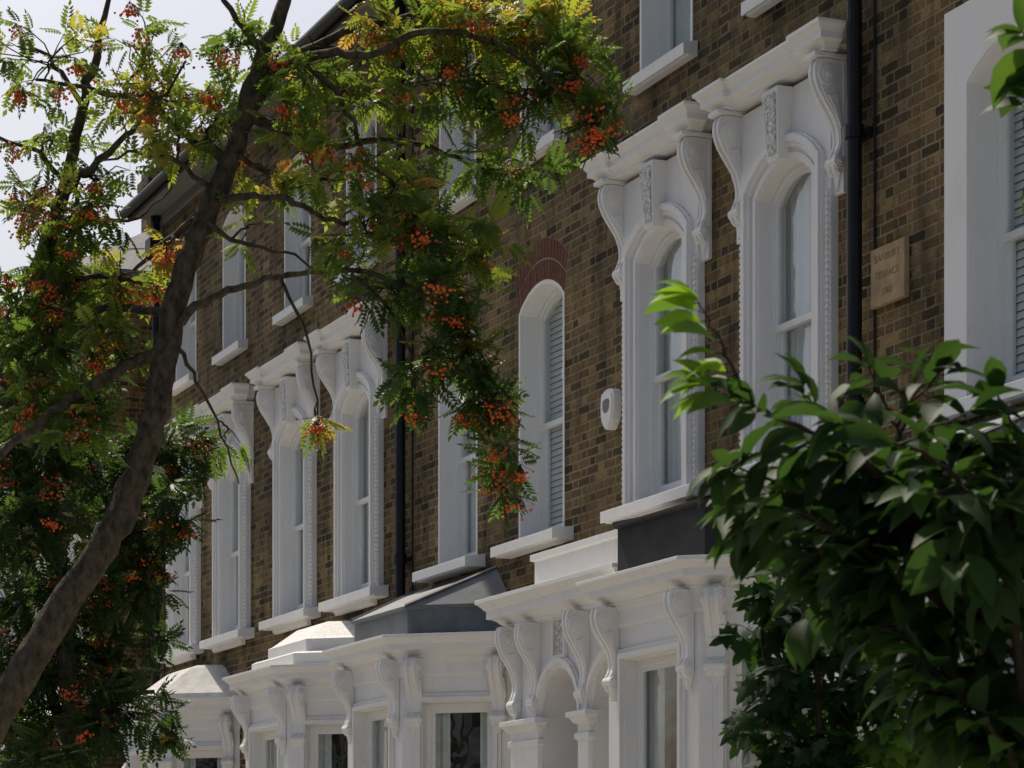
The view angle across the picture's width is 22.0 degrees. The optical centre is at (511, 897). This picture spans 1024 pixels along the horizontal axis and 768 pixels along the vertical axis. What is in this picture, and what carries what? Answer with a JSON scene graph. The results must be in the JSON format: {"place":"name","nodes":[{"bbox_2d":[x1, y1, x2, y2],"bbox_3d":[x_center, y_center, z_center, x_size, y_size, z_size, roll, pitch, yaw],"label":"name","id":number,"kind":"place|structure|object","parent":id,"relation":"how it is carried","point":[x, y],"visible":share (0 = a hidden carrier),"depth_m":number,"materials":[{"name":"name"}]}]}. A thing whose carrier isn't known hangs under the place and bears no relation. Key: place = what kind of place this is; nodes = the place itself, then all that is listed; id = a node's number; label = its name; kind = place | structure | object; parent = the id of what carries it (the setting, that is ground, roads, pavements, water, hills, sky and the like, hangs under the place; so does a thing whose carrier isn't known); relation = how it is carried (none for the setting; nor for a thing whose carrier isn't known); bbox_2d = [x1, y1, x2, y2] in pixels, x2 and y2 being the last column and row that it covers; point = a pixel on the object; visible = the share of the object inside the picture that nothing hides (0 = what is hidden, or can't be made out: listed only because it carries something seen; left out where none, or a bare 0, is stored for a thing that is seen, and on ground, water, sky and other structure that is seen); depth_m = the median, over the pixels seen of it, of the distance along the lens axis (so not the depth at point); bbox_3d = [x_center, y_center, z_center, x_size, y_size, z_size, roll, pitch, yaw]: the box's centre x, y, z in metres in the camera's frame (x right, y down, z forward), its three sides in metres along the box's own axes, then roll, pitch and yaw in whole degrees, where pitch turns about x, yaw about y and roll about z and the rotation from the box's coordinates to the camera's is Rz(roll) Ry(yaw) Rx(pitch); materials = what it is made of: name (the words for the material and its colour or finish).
{"place":"outdoors","nodes":[
{"label":"outdoors","id":0,"kind":"place"},
{"bbox_2d":[0,270,151,710],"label":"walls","id":1,"kind":"structure","parent":0,"point":[25,444],"depth_m":41.79,"materials":[{"name":"brick"}]},
{"bbox_2d":[0,526,21,661],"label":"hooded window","id":2,"kind":"structure","parent":1,"relation":"attached to","point":[2,592],"depth_m":42.99,"materials":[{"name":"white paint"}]},
{"bbox_2d":[137,141,187,232],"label":"chimney","id":3,"kind":"object","parent":1,"relation":"on","point":[145,182],"visible":0.07,"depth_m":46.83,"materials":[{"name":"brick"}]},
{"bbox_2d":[27,281,151,767],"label":"walls","id":4,"kind":"structure","parent":0,"point":[135,406],"depth_m":37.75,"materials":[{"name":"brick"}]},
{"bbox_2d":[27,531,47,704],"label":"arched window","id":5,"kind":"structure","parent":4,"relation":"attached to","point":[37,565],"depth_m":40.91,"materials":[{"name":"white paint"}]},
{"bbox_2d":[38,272,89,328],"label":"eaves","id":6,"kind":"object","parent":4,"relation":"attached to","point":[66,297],"visible":0.01,"depth_m":38.64,"materials":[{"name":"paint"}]},
{"bbox_2d":[56,512,83,692],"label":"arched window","id":7,"kind":"structure","parent":4,"relation":"attached to","point":[71,548],"depth_m":38.90,"materials":[{"name":"white paint"}]},
{"bbox_2d":[81,230,151,282],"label":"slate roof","id":8,"kind":"structure","parent":4,"relation":"on","point":[131,261],"depth_m":37.70,"materials":[{"name":"grey"}]},
{"bbox_2d":[0,303,231,767],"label":"rowan tree","id":9,"kind":"object","parent":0,"point":[87,734],"visible":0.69,"depth_m":15.83,"materials":[{"name":"green plant"}]},
{"bbox_2d":[0,0,338,315],"label":"sky","id":10,"kind":"structure","parent":0,"point":[203,17],"materials":[{"name":"white"}]},
{"bbox_2d":[119,697,239,767],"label":"bay window","id":11,"kind":"structure","parent":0,"point":[213,730],"depth_m":31.08,"materials":[{"name":"white paint"}]},
{"bbox_2d":[134,665,239,698],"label":"bay roof","id":12,"kind":"structure","parent":11,"relation":"on","point":[202,681],"depth_m":31.35,"materials":[{"name":"white paint"}]},
{"bbox_2d":[160,137,264,767],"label":"walls","id":13,"kind":"structure","parent":0,"point":[213,380],"depth_m":31.23,"materials":[{"name":"brick"}]},
{"bbox_2d":[145,215,164,684],"bbox_3d":[-4.628,-3.620,34.089,0.200,10.440,0.330,0,0,-23],"label":"drainpipe","id":14,"kind":"object","parent":13,"relation":"attached to","point":[151,242],"visible":0.29,"depth_m":34.03,"materials":[{"name":"black metal"}]},
{"bbox_2d":[154,413,203,666],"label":"hooded window","id":15,"kind":"structure","parent":13,"relation":"attached to","point":[188,570],"depth_m":32.66,"materials":[{"name":"white paint"}]},
{"bbox_2d":[172,271,197,395],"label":"window","id":16,"kind":"structure","parent":13,"relation":"attached to","point":[184,378],"depth_m":33.49,"materials":[{"name":"white paint"}]},
{"bbox_2d":[134,125,260,227],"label":"eaves","id":17,"kind":"object","parent":13,"relation":"attached to","point":[186,189],"visible":0.48,"depth_m":32.78,"materials":[{"name":"paint"}]},
{"bbox_2d":[119,121,229,218],"bbox_3d":[-4.139,-8.850,31.998,0.130,0.180,4.600,0,0,-23],"label":"gutter","id":18,"kind":"object","parent":17,"relation":"attached to","point":[148,193],"visible":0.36,"depth_m":32.73,"materials":[{"name":"black metal"}]},
{"bbox_2d":[187,382,254,652],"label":"hooded window","id":19,"kind":"structure","parent":13,"relation":"attached to","point":[232,403],"depth_m":31.15,"materials":[{"name":"white paint"}]},
{"bbox_2d":[212,205,247,365],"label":"window","id":20,"kind":"structure","parent":13,"relation":"attached to","point":[235,342],"depth_m":31.58,"materials":[{"name":"white paint"}]},
{"bbox_2d":[222,663,375,767],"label":"bay window","id":21,"kind":"structure","parent":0,"point":[294,715],"depth_m":26.70,"materials":[{"name":"white paint"}]},
{"bbox_2d":[252,621,354,669],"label":"bay roof","id":22,"kind":"structure","parent":21,"relation":"on","point":[308,645],"depth_m":26.89,"materials":[{"name":"white paint"}]},
{"bbox_2d":[0,0,633,744],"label":"rowan tree","id":23,"kind":"object","parent":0,"point":[52,276],"visible":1,"depth_m":10.95,"materials":[{"name":"green plant"}]},
{"bbox_2d":[406,0,633,593],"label":"walls","id":24,"kind":"structure","parent":0,"point":[573,222],"depth_m":22.19,"materials":[{"name":"brick"}]},
{"bbox_2d":[386,0,412,598],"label":"drainpipe","id":25,"kind":"object","parent":24,"relation":"attached to","point":[401,559],"visible":0.31,"depth_m":25.66,"materials":[{"name":"black metal"}]},
{"bbox_2d":[405,0,416,10],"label":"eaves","id":26,"kind":"object","parent":24,"relation":"attached to","point":[406,6],"visible":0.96,"depth_m":25.66,"materials":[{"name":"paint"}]},
{"bbox_2d":[412,286,484,582],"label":"arched window","id":27,"kind":"structure","parent":24,"relation":"attached to","point":[458,554],"depth_m":24.99,"materials":[{"name":"white paint"}]},
{"bbox_2d":[435,27,479,214],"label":"window","id":28,"kind":"structure","parent":24,"relation":"attached to","point":[456,135],"depth_m":24.96,"materials":[{"name":"white paint"}]},
{"bbox_2d":[490,237,573,558],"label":"arched window","id":29,"kind":"structure","parent":24,"relation":"attached to","point":[540,293],"depth_m":23.17,"materials":[{"name":"white paint"}]},
{"bbox_2d":[505,0,566,171],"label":"window","id":30,"kind":"structure","parent":24,"relation":"attached to","point":[549,137],"depth_m":23.06,"materials":[{"name":"white paint"}]},
{"bbox_2d":[601,388,621,429],"bbox_3d":[0.797,-3.955,21.336,0.084,0.330,0.254,0,0,-23],"label":"burglar alarm box","id":31,"kind":"object","parent":24,"relation":"attached to","point":[611,401],"visible":1,"depth_m":21.26,"materials":[{"name":"white paint"}]},
{"bbox_2d":[576,551,827,767],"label":"bay window","id":32,"kind":"structure","parent":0,"point":[651,623],"depth_m":18.53,"materials":[{"name":"white paint"}]},
{"bbox_2d":[612,493,803,570],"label":"bay roof","id":33,"kind":"structure","parent":32,"relation":"on","point":[673,531],"depth_m":18.81,"materials":[{"name":"grey metal"}]},
{"bbox_2d":[642,0,1023,767],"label":"cherry tree","id":34,"kind":"object","parent":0,"point":[878,556],"visible":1,"depth_m":4.93,"materials":[{"name":"green plant"}]},
{"bbox_2d":[709,563,962,767],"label":"maple sapling","id":35,"kind":"object","parent":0,"point":[786,695],"visible":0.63,"depth_m":7.93,"materials":[{"name":"green plant"}]},
{"bbox_2d":[827,519,1023,767],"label":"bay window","id":36,"kind":"structure","parent":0,"point":[1007,660],"depth_m":16.21,"materials":[{"name":"white paint"}]},
{"bbox_2d":[882,410,1023,483],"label":"bay roof","id":37,"kind":"structure","parent":36,"relation":"on","point":[998,420],"depth_m":15.23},
{"bbox_2d":[864,0,1023,440],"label":"walls","id":38,"kind":"structure","parent":0,"point":[910,119],"depth_m":17.20,"materials":[{"name":"brick"}]},
{"bbox_2d":[844,0,875,403],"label":"drainpipe","id":39,"kind":"object","parent":38,"relation":"attached to","point":[856,132],"visible":0.42,"depth_m":17.60,"materials":[{"name":"black metal"}]},
{"bbox_2d":[871,236,909,309],"bbox_3d":[2.491,-4.115,17.353,0.048,0.390,0.430,0,0,-23],"label":"stone name plaque","id":40,"kind":"object","parent":38,"relation":"attached to","point":[890,273],"visible":1,"depth_m":17.30,"materials":[{"name":"stone"}]},
{"bbox_2d":[940,0,1023,421],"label":"window frame","id":41,"kind":"structure","parent":38,"relation":"attached to","point":[983,238],"depth_m":16.45,"materials":[{"name":"white paint"}]},
{"label":"ground","id":42,"kind":"structure","parent":0,"visible":0},
{"bbox_2d":[265,11,405,659],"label":"walls","id":43,"kind":"structure","parent":42,"relation":"on","point":[320,314],"depth_m":28.14,"materials":[{"name":"brick"}]},
{"bbox_2d":[245,341,320,634],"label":"hooded window","id":44,"kind":"structure","parent":43,"relation":"attached to","point":[285,395],"depth_m":29.28,"materials":[{"name":"white paint"}]},
{"bbox_2d":[272,153,312,325],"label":"window","id":45,"kind":"structure","parent":43,"relation":"attached to","point":[299,290],"depth_m":29.36,"materials":[{"name":"white paint"}]},
{"bbox_2d":[258,0,394,133],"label":"eaves","id":46,"kind":"object","parent":43,"relation":"attached to","point":[274,113],"visible":0.2,"depth_m":27.14,"materials":[{"name":"paint"}]},
{"bbox_2d":[223,0,365,126],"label":"gutter","id":47,"kind":"object","parent":46,"relation":"attached to","point":[332,19],"visible":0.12,"depth_m":26.53,"materials":[{"name":"black metal"}]},
{"bbox_2d":[304,300,387,615],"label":"hooded window","id":48,"kind":"structure","parent":43,"relation":"attached to","point":[352,374],"depth_m":27.32,"materials":[{"name":"white paint"}]},
{"bbox_2d":[333,99,379,284],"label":"window","id":49,"kind":"structure","parent":43,"relation":"attached to","point":[370,131],"depth_m":27.42,"materials":[{"name":"white paint"}]},
{"bbox_2d":[322,631,512,767],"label":"bay window","id":50,"kind":"structure","parent":42,"relation":"on","point":[430,700],"depth_m":23.62,"materials":[{"name":"white paint"}]},
{"bbox_2d":[351,565,506,641],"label":"bay roof","id":51,"kind":"structure","parent":50,"relation":"on","point":[449,607],"depth_m":23.62,"materials":[{"name":"grey metal"}]},
{"bbox_2d":[475,529,670,767],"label":"porch","id":52,"kind":"object","parent":42,"relation":"on","point":[550,651],"visible":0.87,"depth_m":21.46,"materials":[{"name":"white paint"}]},
{"bbox_2d":[634,0,863,479],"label":"walls","id":53,"kind":"structure","parent":42,"relation":"on","point":[729,37],"depth_m":19.57,"materials":[{"name":"brick"}]},
{"bbox_2d":[580,100,713,523],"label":"hooded window","id":54,"kind":"structure","parent":53,"relation":"attached to","point":[653,183],"depth_m":20.77,"materials":[{"name":"white paint"}]},
{"bbox_2d":[623,0,697,95],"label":"window","id":55,"kind":"structure","parent":53,"relation":"attached to","point":[668,44],"depth_m":20.89,"materials":[{"name":"white paint"}]},
{"bbox_2d":[741,0,781,17],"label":"window","id":56,"kind":"structure","parent":53,"relation":"attached to","point":[753,8],"depth_m":18.95,"materials":[{"name":"white paint"}]},
{"bbox_2d":[692,16,846,472],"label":"hooded window","id":57,"kind":"structure","parent":53,"relation":"attached to","point":[778,113],"depth_m":18.82,"materials":[{"name":"white paint"}]}
]}

